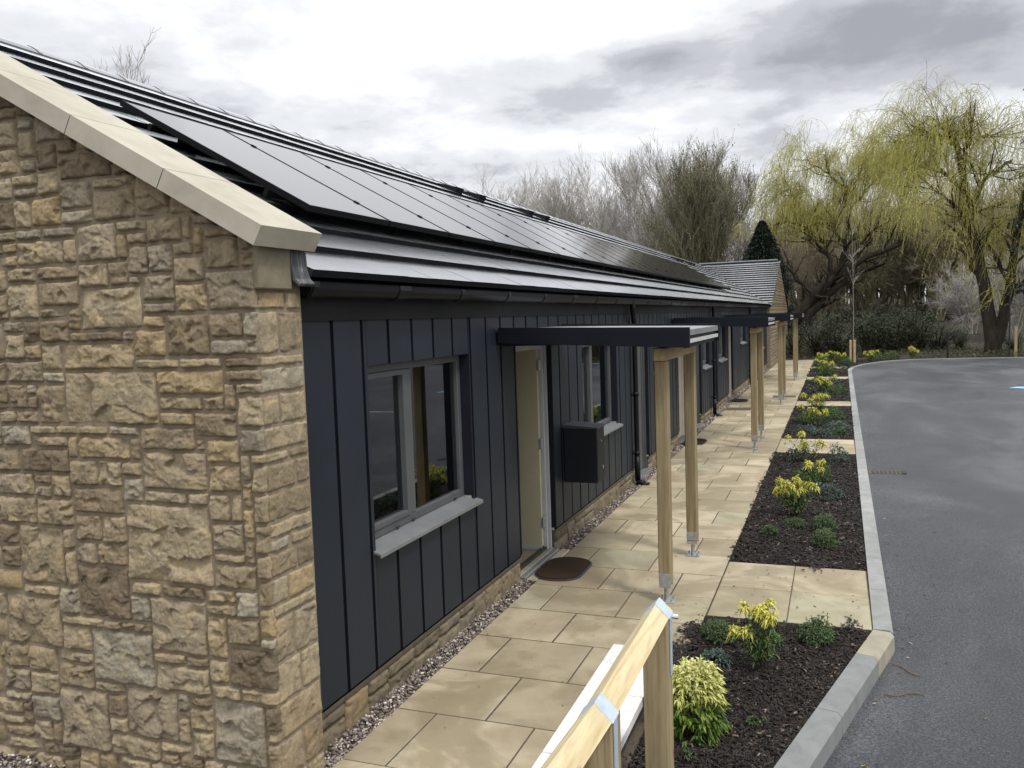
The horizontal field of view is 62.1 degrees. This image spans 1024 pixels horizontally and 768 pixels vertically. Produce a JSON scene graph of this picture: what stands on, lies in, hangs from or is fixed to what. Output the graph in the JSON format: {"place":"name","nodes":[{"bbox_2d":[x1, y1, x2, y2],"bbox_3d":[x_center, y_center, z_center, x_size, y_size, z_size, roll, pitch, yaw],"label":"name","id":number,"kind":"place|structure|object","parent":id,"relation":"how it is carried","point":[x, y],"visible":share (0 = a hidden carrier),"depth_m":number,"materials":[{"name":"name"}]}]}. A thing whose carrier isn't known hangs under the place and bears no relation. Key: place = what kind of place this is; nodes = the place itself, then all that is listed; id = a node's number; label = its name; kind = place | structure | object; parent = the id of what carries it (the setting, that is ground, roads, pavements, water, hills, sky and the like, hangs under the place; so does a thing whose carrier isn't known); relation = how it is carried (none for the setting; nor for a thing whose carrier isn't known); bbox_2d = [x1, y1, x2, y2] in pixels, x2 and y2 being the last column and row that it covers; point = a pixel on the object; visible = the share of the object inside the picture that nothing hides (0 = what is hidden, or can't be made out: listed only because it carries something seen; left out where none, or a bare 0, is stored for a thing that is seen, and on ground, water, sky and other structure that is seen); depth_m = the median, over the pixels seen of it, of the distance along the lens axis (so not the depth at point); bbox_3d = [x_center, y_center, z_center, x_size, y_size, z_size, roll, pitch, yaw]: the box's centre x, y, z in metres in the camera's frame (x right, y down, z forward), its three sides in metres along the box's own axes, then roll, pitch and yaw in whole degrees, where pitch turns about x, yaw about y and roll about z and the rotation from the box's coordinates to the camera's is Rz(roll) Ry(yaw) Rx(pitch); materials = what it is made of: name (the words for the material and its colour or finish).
{"place":"outdoors","nodes":[
{"label":"outdoors","id":0,"kind":"place"},
{"bbox_2d":[0,368,768,767],"bbox_3d":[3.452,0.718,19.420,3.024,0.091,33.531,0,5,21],"label":"gravel","id":1,"kind":"structure","parent":0,"point":[432,666],"depth_m":5.70,"materials":[{"name":"grey gravel"}]},
{"bbox_2d":[0,0,1023,299],"label":"sky","id":2,"kind":"structure","parent":0,"point":[432,88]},
{"bbox_2d":[331,360,872,767],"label":"path","id":3,"kind":"structure","parent":0,"point":[457,742],"depth_m":6.65,"materials":[{"name":"stone"}]},
{"bbox_2d":[535,557,591,580],"bbox_3d":[0.469,1.668,7.700,0.430,0.020,0.700,0,5,21],"label":"door mat","id":4,"kind":"object","parent":3,"relation":"on","point":[563,568],"depth_m":7.64,"materials":[{"name":"rubber"}]},
{"bbox_2d":[498,324,718,603],"bbox_3d":[0.943,0.574,7.468,1.532,2.212,1.740,0,5,21],"label":"entrance canopy","id":5,"kind":"object","parent":3,"relation":"on","point":[671,341],"visible":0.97,"depth_m":6.68,"materials":[{"name":"metal"}]},
{"bbox_2d":[673,317,775,448],"bbox_3d":[3.748,-0.075,14.825,1.532,2.212,1.740,0,5,21],"label":"entrance canopy","id":6,"kind":"object","parent":3,"relation":"on","point":[756,324],"visible":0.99,"depth_m":14.04,"materials":[{"name":"brown wood"}]},
{"bbox_2d":[725,314,793,403],"bbox_3d":[6.268,-0.658,21.436,1.532,2.212,1.740,0,5,21],"label":"entrance canopy","id":7,"kind":"object","parent":3,"relation":"on","point":[781,319],"visible":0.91,"depth_m":20.66,"materials":[{"name":"brown wood"}]},
{"bbox_2d":[753,313,803,379],"bbox_3d":[9.001,-1.291,28.607,1.532,2.212,1.740,0,5,21],"label":"entrance canopy","id":8,"kind":"object","parent":3,"relation":"on","point":[795,341],"visible":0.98,"depth_m":27.82,"materials":[{"name":"brown wood"}]},
{"bbox_2d":[541,598,677,767],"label":"handrail","id":9,"kind":"object","parent":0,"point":[591,738],"visible":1,"depth_m":3.45,"materials":[{"name":"brown wood"}]},
{"bbox_2d":[622,357,984,767],"bbox_3d":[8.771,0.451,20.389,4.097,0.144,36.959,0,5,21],"label":"bark mulch","id":10,"kind":"object","parent":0,"point":[784,667],"visible":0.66,"depth_m":5.90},
{"bbox_2d":[672,654,732,747],"bbox_3d":[0.999,1.752,4.672,0.424,0.562,0.446,0,5,21],"label":"variegated shrub","id":11,"kind":"object","parent":10,"relation":"on","point":[685,675],"visible":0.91,"depth_m":4.56,"materials":[{"name":"yellow plant"}]},
{"bbox_2d":[698,647,733,669],"bbox_3d":[1.332,1.793,5.562,0.242,0.135,0.256,0,5,21],"label":"shrub","id":12,"kind":"object","parent":10,"relation":"on","point":[713,652],"visible":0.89,"depth_m":5.53,"materials":[{"name":"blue plant"}]},
{"bbox_2d":[696,616,740,644],"bbox_3d":[1.451,1.727,5.979,0.342,0.188,0.295,-1,4,9],"label":"shrub","id":13,"kind":"object","parent":10,"relation":"on","point":[714,626],"visible":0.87,"depth_m":5.94,"materials":[{"name":"green plant"}]},
{"bbox_2d":[726,597,785,672],"bbox_3d":[1.589,1.616,5.428,0.336,0.460,0.368,-6,6,-40],"label":"yellow shrub","id":14,"kind":"object","parent":10,"relation":"on","point":[763,614],"visible":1,"depth_m":5.40,"materials":[{"name":"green plant"}]},
{"bbox_2d":[745,715,769,728],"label":"shrub","id":15,"kind":"object","parent":10,"relation":"on","point":[750,719],"visible":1,"depth_m":4.70,"materials":[{"name":"green plant"}]},
{"bbox_2d":[761,525,778,536],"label":"shrub","id":16,"kind":"object","parent":10,"relation":"on","point":[770,531],"visible":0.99,"depth_m":8.63,"materials":[{"name":"green plant"}]},
{"bbox_2d":[757,631,784,646],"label":"shrub","id":17,"kind":"object","parent":10,"relation":"on","point":[776,638],"visible":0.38,"depth_m":5.84,"materials":[{"name":"green plant"}]},
{"bbox_2d":[782,446,802,461],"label":"shrub","id":18,"kind":"object","parent":10,"relation":"on","point":[796,456],"visible":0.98,"depth_m":12.92,"materials":[{"name":"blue plant"}]},
{"bbox_2d":[782,516,807,528],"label":"shrub","id":19,"kind":"object","parent":10,"relation":"on","point":[796,520],"visible":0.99,"depth_m":8.98,"materials":[{"name":"green plant"}]},
{"bbox_2d":[772,475,819,517],"bbox_3d":[3.138,1.252,9.472,0.472,0.487,0.434,-3,4,-12],"label":"yellow shrub","id":20,"kind":"object","parent":10,"relation":"on","point":[798,493],"visible":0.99,"depth_m":9.39,"materials":[{"name":"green plant"}]},
{"bbox_2d":[788,468,820,484],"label":"shrub","id":21,"kind":"object","parent":10,"relation":"on","point":[804,475],"visible":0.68,"depth_m":11.10,"materials":[{"name":"green plant"}]},
{"bbox_2d":[784,431,827,460],"bbox_3d":[4.419,0.944,12.836,0.431,0.499,0.635,-4,5,-23],"label":"yellow shrub","id":22,"kind":"object","parent":10,"relation":"on","point":[804,451],"visible":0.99,"depth_m":12.74,"materials":[{"name":"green plant"}]},
{"bbox_2d":[797,404,828,425],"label":"yellow shrub","id":23,"kind":"object","parent":10,"relation":"on","point":[810,414],"visible":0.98,"depth_m":16.70,"materials":[{"name":"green plant"}]},
{"bbox_2d":[800,459,827,480],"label":"yellow shrub","id":24,"kind":"object","parent":10,"relation":"on","point":[808,464],"visible":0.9,"depth_m":11.13,"materials":[{"name":"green plant"}]},
{"bbox_2d":[800,393,830,411],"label":"yellow shrub","id":25,"kind":"object","parent":10,"relation":"on","point":[818,403],"visible":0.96,"depth_m":18.75,"materials":[{"name":"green plant"}]},
{"bbox_2d":[794,611,838,647],"bbox_3d":[2.101,1.693,5.858,0.296,0.230,0.277,0,5,21],"label":"shrub","id":26,"kind":"object","parent":10,"relation":"on","point":[807,628],"visible":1,"depth_m":5.83,"materials":[{"name":"green plant"}]},
{"bbox_2d":[814,465,832,481],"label":"shrub","id":27,"kind":"object","parent":10,"relation":"on","point":[828,478],"visible":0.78,"depth_m":11.27,"materials":[{"name":"green plant"}]},
{"bbox_2d":[810,526,839,548],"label":"shrub","id":28,"kind":"object","parent":10,"relation":"on","point":[821,532],"visible":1,"depth_m":8.20,"materials":[{"name":"green plant"}]},
{"bbox_2d":[812,374,837,391],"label":"yellow shrub","id":29,"kind":"object","parent":10,"relation":"on","point":[820,384],"visible":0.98,"depth_m":23.16,"materials":[{"name":"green plant"}]},
{"bbox_2d":[812,511,838,531],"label":"shrub","id":30,"kind":"object","parent":10,"relation":"on","point":[828,521],"visible":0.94,"depth_m":8.79,"materials":[{"name":"green plant"}]},
{"bbox_2d":[802,480,851,500],"bbox_3d":[3.804,1.381,10.383,0.579,0.410,0.575,-3,4,-9],"label":"shrub","id":31,"kind":"object","parent":10,"relation":"on","point":[836,489],"visible":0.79,"depth_m":10.29,"materials":[{"name":"green plant"}]},
{"bbox_2d":[817,365,837,374],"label":"shrub","id":32,"kind":"object","parent":10,"relation":"on","point":[820,372],"visible":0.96,"depth_m":29.31,"materials":[{"name":"green plant"}]},
{"bbox_2d":[822,407,846,420],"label":"shrub","id":33,"kind":"object","parent":10,"relation":"on","point":[830,416],"visible":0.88,"depth_m":17.45,"materials":[{"name":"green plant"}]},
{"bbox_2d":[825,383,845,394],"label":"shrub","id":34,"kind":"object","parent":10,"relation":"on","point":[839,387],"visible":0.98,"depth_m":22.72,"materials":[{"name":"green plant"}]},
{"bbox_2d":[826,442,849,462],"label":"shrub","id":35,"kind":"object","parent":10,"relation":"on","point":[837,457],"visible":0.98,"depth_m":12.71,"materials":[{"name":"green plant"}]},
{"bbox_2d":[822,420,853,430],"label":"shrub","id":36,"kind":"object","parent":10,"relation":"on","point":[839,422],"visible":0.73,"depth_m":15.95,"materials":[{"name":"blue plant"}]},
{"bbox_2d":[833,209,864,339],"bbox_3d":[14.277,-4.156,36.036,1.314,6.550,0.988,0,5,21],"label":"young tree","id":37,"kind":"object","parent":10,"relation":"on","point":[851,259],"visible":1,"depth_m":35.90,"materials":[{"name":"grey plant"}]},
{"bbox_2d":[731,358,1023,767],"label":"road","id":38,"kind":"structure","parent":0,"point":[958,487],"depth_m":7.79,"materials":[{"name":"grey asphalt"}]},
{"bbox_2d":[444,382,1023,767],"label":"leaf litter","id":39,"kind":"object","parent":38,"relation":"on","point":[858,606],"visible":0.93,"depth_m":5.71,"materials":[{"name":"brown plant"}]},
{"bbox_2d":[868,470,906,473],"bbox_3d":[5.253,1.253,11.896,0.480,0.062,0.240,0,5,21],"label":"road gully","id":40,"kind":"object","parent":38,"relation":"on","point":[886,472],"visible":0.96,"depth_m":11.87,"materials":[{"name":"grey metal"}]},
{"bbox_2d":[786,302,1023,359],"bbox_3d":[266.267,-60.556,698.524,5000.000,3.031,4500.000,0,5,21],"label":"ground","id":41,"kind":"structure","parent":0,"point":[977,338],"depth_m":46.94,"materials":[{"name":"green plant"}]},
{"bbox_2d":[94,27,162,87],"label":"bare tree","id":42,"kind":"object","parent":41,"relation":"on","point":[130,59],"visible":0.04,"depth_m":41.05,"materials":[{"name":"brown plant"}]},
{"bbox_2d":[0,37,788,767],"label":"bungalow","id":43,"kind":"object","parent":41,"relation":"on","point":[284,417],"visible":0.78,"depth_m":4.49,"materials":[{"name":"stone"},{"name":"dark painted timber cladding"},{"name":"concrete tile"}]},
{"bbox_2d":[367,355,482,557],"bbox_3d":[-0.604,0.401,5.742,0.192,1.139,1.560,0,5,21],"label":"window","id":44,"kind":"structure","parent":43,"relation":"in","point":[415,406],"depth_m":5.72,"materials":[{"name":"grey metal"}]},
{"bbox_2d":[516,345,551,549],"bbox_3d":[-0.283,0.650,8.020,1.015,2.060,0.970,0,5,21],"label":"door","id":45,"kind":"structure","parent":43,"relation":"in","point":[531,367],"depth_m":8.24,"materials":[{"name":"metal"}]},
{"bbox_2d":[563,421,605,482],"bbox_3d":[0.743,0.687,8.636,0.357,0.585,0.330,0,5,21],"label":"parcel box","id":46,"kind":"object","parent":43,"relation":"attached to","point":[584,455],"visible":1,"depth_m":8.51,"materials":[{"name":"metal"}]},
{"bbox_2d":[597,426,604,481],"bbox_3d":[0.897,0.703,8.579,0.005,0.520,0.270,0,5,21],"label":"door","id":47,"kind":"structure","parent":46,"relation":"in","point":[600,432],"depth_m":8.56,"materials":[{"name":"metal"}]},
{"bbox_2d":[581,345,622,435],"bbox_3d":[1.005,0.028,9.965,0.192,1.139,1.630,0,5,21],"label":"window","id":48,"kind":"structure","parent":43,"relation":"in","point":[596,372],"depth_m":10.20,"materials":[{"name":"grey metal"}]},
{"bbox_2d":[634,347,646,470],"bbox_3d":[1.761,0.276,12.072,0.119,2.060,0.890,0,5,21],"label":"door","id":49,"kind":"structure","parent":43,"relation":"in","point":[640,350],"depth_m":12.41,"materials":[{"name":"grey metal"}]},
{"bbox_2d":[678,356,684,437],"bbox_3d":[2.996,-0.010,15.313,0.119,2.060,0.950,0,5,21],"label":"door","id":50,"kind":"structure","parent":43,"relation":"in","point":[680,359],"depth_m":15.63,"materials":[{"name":"beige metal"}]},
{"bbox_2d":[695,345,699,423],"bbox_3d":[3.644,-0.160,17.013,0.119,2.060,0.800,0,5,21],"label":"door","id":51,"kind":"structure","parent":43,"relation":"in","point":[697,346],"depth_m":17.34,"materials":[{"name":"grey metal"}]},
{"bbox_2d":[718,326,727,362],"bbox_3d":[5.022,-1.010,20.504,0.192,0.924,1.380,0,5,21],"label":"window","id":52,"kind":"structure","parent":43,"relation":"in","point":[721,359],"depth_m":20.94,"materials":[{"name":"grey glass"}]},
{"bbox_2d":[728,326,730,396],"bbox_3d":[5.632,-0.620,22.228,0.119,2.060,0.900,0,5,21],"label":"door","id":53,"kind":"structure","parent":43,"relation":"in","point":[729,332],"depth_m":22.59,"materials":[{"name":"silver metal"}]},
{"bbox_2d":[473,161,548,210],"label":"bare tree","id":54,"kind":"object","parent":41,"relation":"on","point":[499,196],"visible":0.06,"depth_m":87.17,"materials":[{"name":"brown plant"}]},
{"bbox_2d":[501,162,585,226],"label":"bare tree","id":55,"kind":"object","parent":41,"relation":"on","point":[529,202],"visible":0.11,"depth_m":81.44,"materials":[{"name":"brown plant"}]},
{"bbox_2d":[520,143,620,235],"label":"bare tree","id":56,"kind":"object","parent":41,"relation":"on","point":[563,214],"visible":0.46,"depth_m":75.71,"materials":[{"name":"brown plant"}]},
{"bbox_2d":[532,644,643,767],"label":"wall","id":57,"kind":"structure","parent":41,"relation":"on","point":[631,709],"depth_m":4.64,"materials":[{"name":"paint"}]},
{"bbox_2d":[573,182,655,243],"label":"bare tree","id":58,"kind":"object","parent":41,"relation":"on","point":[625,232],"visible":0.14,"depth_m":77.00,"materials":[{"name":"brown plant"}]},
{"bbox_2d":[563,143,687,252],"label":"bare tree","id":59,"kind":"object","parent":41,"relation":"on","point":[640,240],"visible":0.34,"depth_m":69.37,"materials":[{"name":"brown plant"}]},
{"bbox_2d":[595,128,752,260],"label":"bare tree","id":60,"kind":"object","parent":41,"relation":"on","point":[650,170],"visible":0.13,"depth_m":63.69,"materials":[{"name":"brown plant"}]},
{"bbox_2d":[620,124,764,263],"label":"ivy clad tree","id":61,"kind":"object","parent":41,"relation":"on","point":[700,191],"visible":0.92,"depth_m":55.87,"materials":[{"name":"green plant"}]},
{"bbox_2d":[711,154,777,261],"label":"bare tree","id":62,"kind":"object","parent":41,"relation":"on","point":[741,242],"visible":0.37,"depth_m":60.40,"materials":[{"name":"brown plant"}]},
{"bbox_2d":[741,221,797,337],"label":"yew tree","id":63,"kind":"object","parent":41,"relation":"on","point":[763,239],"visible":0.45,"depth_m":47.69,"materials":[{"name":"green plant"}]},
{"bbox_2d":[772,204,804,307],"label":"thicket tree","id":64,"kind":"object","parent":41,"relation":"on","point":[796,305],"visible":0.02,"depth_m":64.42,"materials":[{"name":"brown plant"}]},
{"bbox_2d":[785,323,814,355],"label":"laurel shrub","id":65,"kind":"object","parent":41,"relation":"on","point":[790,345],"visible":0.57,"depth_m":41.13,"materials":[{"name":"green plant"}]},
{"bbox_2d":[768,212,843,303],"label":"thicket tree","id":66,"kind":"object","parent":41,"relation":"on","point":[776,235],"visible":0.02,"depth_m":61.63,"materials":[{"name":"brown plant"}]},
{"bbox_2d":[798,312,847,355],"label":"laurel shrub","id":67,"kind":"object","parent":41,"relation":"on","point":[817,349],"visible":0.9,"depth_m":41.27,"materials":[{"name":"green plant"}]},
{"bbox_2d":[805,301,855,350],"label":"laurel shrub","id":68,"kind":"object","parent":41,"relation":"on","point":[829,319],"visible":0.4,"depth_m":42.78,"materials":[{"name":"green plant"}]},
{"bbox_2d":[780,216,884,323],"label":"thicket tree","id":69,"kind":"object","parent":41,"relation":"on","point":[816,262],"visible":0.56,"depth_m":54.02,"materials":[{"name":"brown plant"}]},
{"bbox_2d":[779,195,889,318],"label":"thicket tree","id":70,"kind":"object","parent":41,"relation":"on","point":[831,307],"visible":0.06,"depth_m":57.45,"materials":[{"name":"brown plant"}]},
{"bbox_2d":[728,107,947,334],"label":"willow tree","id":71,"kind":"object","parent":41,"relation":"on","point":[817,297],"visible":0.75,"depth_m":48.85,"materials":[{"name":"green plant"}]},
{"bbox_2d":[811,313,872,355],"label":"laurel shrub","id":72,"kind":"object","parent":41,"relation":"on","point":[834,345],"visible":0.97,"depth_m":40.37,"materials":[{"name":"green plant"}]},
{"bbox_2d":[822,191,903,309],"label":"thicket tree","id":73,"kind":"object","parent":41,"relation":"on","point":[856,302],"visible":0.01,"depth_m":63.56,"materials":[{"name":"brown plant"}]},
{"bbox_2d":[838,298,894,352],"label":"laurel shrub","id":74,"kind":"object","parent":41,"relation":"on","point":[864,342],"visible":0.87,"depth_m":40.78,"materials":[{"name":"green plant"}]},
{"bbox_2d":[843,303,908,349],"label":"laurel shrub","id":75,"kind":"object","parent":41,"relation":"on","point":[876,345],"visible":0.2,"depth_m":42.56,"materials":[{"name":"green plant"}]},
{"bbox_2d":[740,161,1018,308],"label":"wood","id":76,"kind":"object","parent":41,"relation":"on","point":[894,301],"visible":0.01,"depth_m":68.42,"materials":[{"name":"brown plant"}]},
{"bbox_2d":[819,201,944,321],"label":"thicket tree","id":77,"kind":"object","parent":41,"relation":"on","point":[866,283],"visible":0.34,"depth_m":54.02,"materials":[{"name":"brown plant"}]},
{"bbox_2d":[835,189,937,315],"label":"thicket tree","id":78,"kind":"object","parent":41,"relation":"on","point":[884,301],"visible":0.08,"depth_m":57.76,"materials":[{"name":"brown plant"}]},
{"bbox_2d":[863,301,927,350],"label":"laurel shrub","id":79,"kind":"object","parent":41,"relation":"on","point":[890,342],"visible":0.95,"depth_m":40.43,"materials":[{"name":"green plant"}]},
{"bbox_2d":[774,357,1023,767],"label":"kerb","id":80,"kind":"structure","parent":41,"relation":"on","point":[816,740],"depth_m":5.44,"materials":[{"name":"concrete"}]},
{"bbox_2d":[786,341,1023,358],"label":"ground cover","id":81,"kind":"object","parent":41,"relation":"on","point":[903,349],"visible":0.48,"depth_m":38.90,"materials":[{"name":"green plant"}]},
{"bbox_2d":[870,305,945,347],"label":"laurel shrub","id":82,"kind":"object","parent":41,"relation":"on","point":[904,341],"visible":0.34,"depth_m":41.20,"materials":[{"name":"green plant"}]},
{"bbox_2d":[879,303,942,342],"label":"laurel shrub","id":83,"kind":"object","parent":41,"relation":"on","point":[910,317],"visible":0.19,"depth_m":42.63,"materials":[{"name":"green plant"}]},
{"bbox_2d":[850,195,978,318],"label":"thicket tree","id":84,"kind":"object","parent":41,"relation":"on","point":[893,282],"visible":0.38,"depth_m":54.31,"materials":[{"name":"brown plant"}]},
{"bbox_2d":[843,198,986,310],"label":"thicket tree","id":85,"kind":"object","parent":41,"relation":"on","point":[920,300],"visible":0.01,"depth_m":60.09,"materials":[{"name":"brown plant"}]},
{"bbox_2d":[887,311,951,350],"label":"laurel shrub","id":86,"kind":"object","parent":41,"relation":"on","point":[917,342],"visible":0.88,"depth_m":40.06,"materials":[{"name":"green plant"}]},
{"bbox_2d":[829,61,1023,353],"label":"willow tree","id":87,"kind":"object","parent":41,"relation":"on","point":[972,135],"visible":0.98,"depth_m":37.38,"materials":[{"name":"green plant"}]},
{"bbox_2d":[916,314,962,348],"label":"laurel shrub","id":88,"kind":"object","parent":41,"relation":"on","point":[941,342],"visible":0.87,"depth_m":40.35,"materials":[{"name":"green plant"}]},
{"bbox_2d":[888,196,995,320],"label":"thicket tree","id":89,"kind":"object","parent":41,"relation":"on","point":[940,272],"visible":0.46,"depth_m":52.94,"materials":[{"name":"brown plant"}]},
{"bbox_2d":[911,259,994,334],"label":"blossom bush","id":90,"kind":"object","parent":41,"relation":"on","point":[961,311],"visible":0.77,"depth_m":46.12,"materials":[{"name":"grey plant"}]},
{"bbox_2d":[949,328,974,348],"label":"laurel shrub","id":91,"kind":"object","parent":41,"relation":"on","point":[960,341],"visible":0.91,"depth_m":39.95,"materials":[{"name":"green plant"}]},
{"bbox_2d":[911,184,1023,316],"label":"thicket tree","id":92,"kind":"object","parent":41,"relation":"on","point":[964,233],"visible":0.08,"depth_m":52.50,"materials":[{"name":"brown plant"}]},
{"bbox_2d":[940,184,1017,305],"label":"thicket tree","id":93,"kind":"object","parent":41,"relation":"on","point":[990,204],"visible":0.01,"depth_m":55.96,"materials":[{"name":"brown plant"}]},
{"bbox_2d":[944,214,1023,319],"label":"thicket tree","id":94,"kind":"object","parent":41,"relation":"on","point":[1003,246],"visible":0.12,"depth_m":50.45,"materials":[{"name":"brown plant"}]},
{"bbox_2d":[960,242,1023,340],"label":"blossom bush","id":95,"kind":"object","parent":41,"relation":"on","point":[1016,309],"visible":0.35,"depth_m":42.04,"materials":[{"name":"grey plant"}]},
{"bbox_2d":[986,173,1023,252],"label":"thicket tree","id":96,"kind":"object","parent":41,"relation":"on","point":[1005,195],"visible":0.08,"depth_m":54.94,"materials":[{"name":"brown plant"}]},
{"bbox_2d":[1001,89,1023,306],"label":"cedar tree","id":97,"kind":"object","parent":41,"relation":"on","point":[1018,223],"visible":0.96,"depth_m":36.13,"materials":[{"name":"green plant"}]},
{"bbox_2d":[1002,324,1023,349],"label":"laurel shrub","id":98,"kind":"object","parent":41,"relation":"on","point":[1019,342],"visible":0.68,"depth_m":38.36,"materials":[{"name":"green plant"}]},
{"bbox_2d":[1014,326,1017,356],"bbox_3d":[21.834,-1.776,36.836,0.110,1.473,0.100,0,5,21],"label":"tree stake","id":99,"kind":"object","parent":41,"relation":"on","point":[1015,336],"visible":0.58,"depth_m":36.80,"materials":[{"name":"brown wood"}]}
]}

